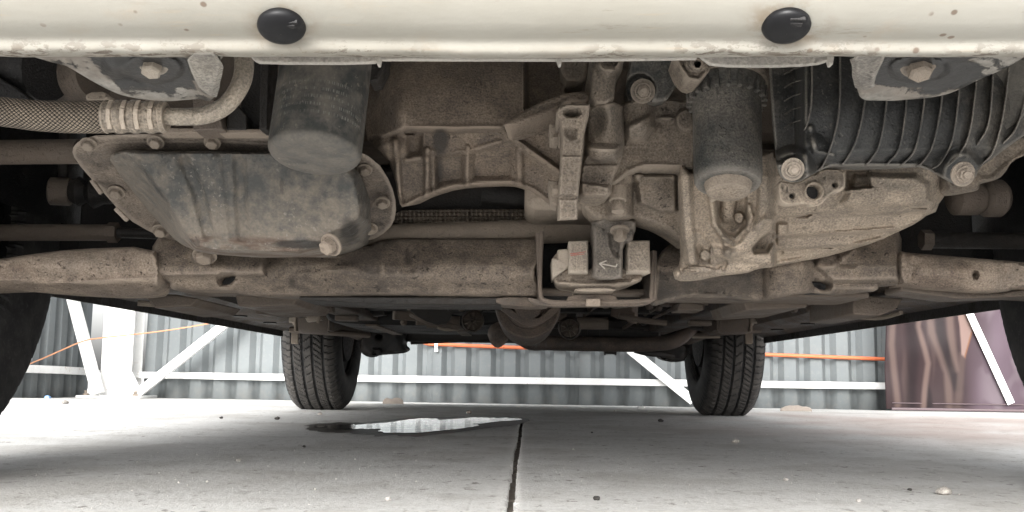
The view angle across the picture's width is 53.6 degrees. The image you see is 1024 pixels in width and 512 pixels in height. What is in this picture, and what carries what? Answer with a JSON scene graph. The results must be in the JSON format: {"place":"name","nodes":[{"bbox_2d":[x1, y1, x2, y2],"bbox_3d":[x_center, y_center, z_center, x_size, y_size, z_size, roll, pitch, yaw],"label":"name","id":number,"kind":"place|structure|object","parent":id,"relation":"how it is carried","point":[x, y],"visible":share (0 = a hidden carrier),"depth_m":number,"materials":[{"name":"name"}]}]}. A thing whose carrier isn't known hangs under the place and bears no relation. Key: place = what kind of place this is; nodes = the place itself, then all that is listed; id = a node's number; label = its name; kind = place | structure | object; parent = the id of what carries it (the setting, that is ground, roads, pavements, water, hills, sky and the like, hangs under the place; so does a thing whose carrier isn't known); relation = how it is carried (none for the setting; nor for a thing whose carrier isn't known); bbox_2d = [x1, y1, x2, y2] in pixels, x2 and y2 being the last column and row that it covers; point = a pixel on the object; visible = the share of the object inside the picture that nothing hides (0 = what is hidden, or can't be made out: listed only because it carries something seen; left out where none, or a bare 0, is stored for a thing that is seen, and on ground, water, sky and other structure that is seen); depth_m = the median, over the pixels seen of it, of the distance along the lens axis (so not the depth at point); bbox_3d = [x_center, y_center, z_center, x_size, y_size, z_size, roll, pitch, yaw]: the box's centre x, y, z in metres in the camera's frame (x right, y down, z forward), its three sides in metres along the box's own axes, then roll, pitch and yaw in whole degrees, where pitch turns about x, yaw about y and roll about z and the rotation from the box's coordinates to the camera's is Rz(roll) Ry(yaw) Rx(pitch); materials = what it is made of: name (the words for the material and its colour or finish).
{"place":"outdoors","nodes":[
{"label":"outdoors","id":0,"kind":"place"},
{"bbox_2d":[91,304,147,371],"label":"sky","id":1,"kind":"structure","parent":0,"point":[98,310],"materials":[{"name":"white"}]},
{"bbox_2d":[0,372,1023,511],"bbox_3d":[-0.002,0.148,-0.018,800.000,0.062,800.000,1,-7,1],"label":"ground","id":2,"kind":"structure","parent":0,"point":[674,454],"depth_m":1.47,"materials":[{"name":"concrete"}]},
{"bbox_2d":[12,297,92,397],"bbox_3d":[-2.810,-0.250,5.265,0.099,2.000,2.766,0,-7,4],"label":"side fence","id":3,"kind":"object","parent":2,"relation":"on","point":[60,374],"visible":0.17,"depth_m":6.17,"materials":[{"name":"metal"}]},
{"bbox_2d":[30,323,206,363],"bbox_3d":[-2.241,0.518,6.068,1.275,0.352,0.295,3,-7,-20],"label":"orange string","id":4,"kind":"object","parent":3,"relation":"attached to","point":[116,336],"visible":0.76,"depth_m":6.12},
{"bbox_2d":[66,299,228,398],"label":"steel column","id":5,"kind":"structure","parent":2,"relation":"on","point":[121,361],"depth_m":6.25,"materials":[{"name":"white metal"}]},
{"bbox_2d":[383,398,402,403],"bbox_3d":[-0.524,0.641,4.490,0.093,0.029,0.050,1,-7,1],"label":"cement lump","id":6,"kind":"object","parent":2,"relation":"on","point":[393,401],"visible":0.98,"depth_m":4.46,"materials":[{"name":"grey concrete"}]},
{"bbox_2d":[304,416,529,436],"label":"damp ground","id":7,"kind":"structure","parent":2,"relation":"on","point":[420,434],"depth_m":2.34,"materials":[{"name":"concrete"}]},
{"bbox_2d":[314,417,521,432],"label":"water","id":8,"kind":"structure","parent":7,"relation":"on","point":[417,425],"depth_m":2.42,"materials":[{"name":"clear liquid"}]},
{"bbox_2d":[1,402,1018,510],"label":"floor grit","id":9,"kind":"object","parent":2,"relation":"on","point":[480,454],"visible":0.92,"depth_m":1.69,"materials":[{"name":"grey stone"}]},
{"bbox_2d":[0,0,1023,415],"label":"car","id":10,"kind":"object","parent":2,"relation":"on","point":[714,196],"visible":0.99,"depth_m":0.86,"materials":[{"name":"beige paint"}]},
{"bbox_2d":[133,313,890,409],"bbox_3d":[1.311,-0.083,6.160,7.419,2.000,0.136,0,-7,5],"label":"corrugated fence","id":11,"kind":"object","parent":2,"relation":"on","point":[230,363],"visible":0.18,"depth_m":6.21,"materials":[{"name":"metal"}]},
{"bbox_2d":[424,343,884,360],"bbox_3d":[0.907,0.445,6.131,3.103,0.355,0.030,0,-7,5],"label":"orange conduit","id":12,"kind":"object","parent":11,"relation":"attached to","point":[436,345],"visible":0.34,"depth_m":6.04,"materials":[{"name":"plastic"}]},
{"bbox_2d":[780,405,811,411],"bbox_3d":[1.154,0.622,4.138,0.129,0.026,0.050,1,-7,1],"label":"rag","id":13,"kind":"object","parent":2,"relation":"on","point":[796,408],"visible":0.95,"depth_m":4.11,"materials":[{"name":"beige fabric"}]},
{"bbox_2d":[935,486,951,494],"bbox_3d":[0.465,0.253,1.089,0.016,0.012,0.018,3,-7,-18],"label":"pebble","id":14,"kind":"object","parent":2,"relation":"on","point":[943,490],"visible":1,"depth_m":1.08,"materials":[{"name":"grey stone"}]},
{"bbox_2d":[885,310,1023,411],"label":"banner","id":15,"kind":"object","parent":2,"relation":"on","point":[965,363],"visible":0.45,"depth_m":5.55,"materials":[{"name":"plastic"}]}
]}

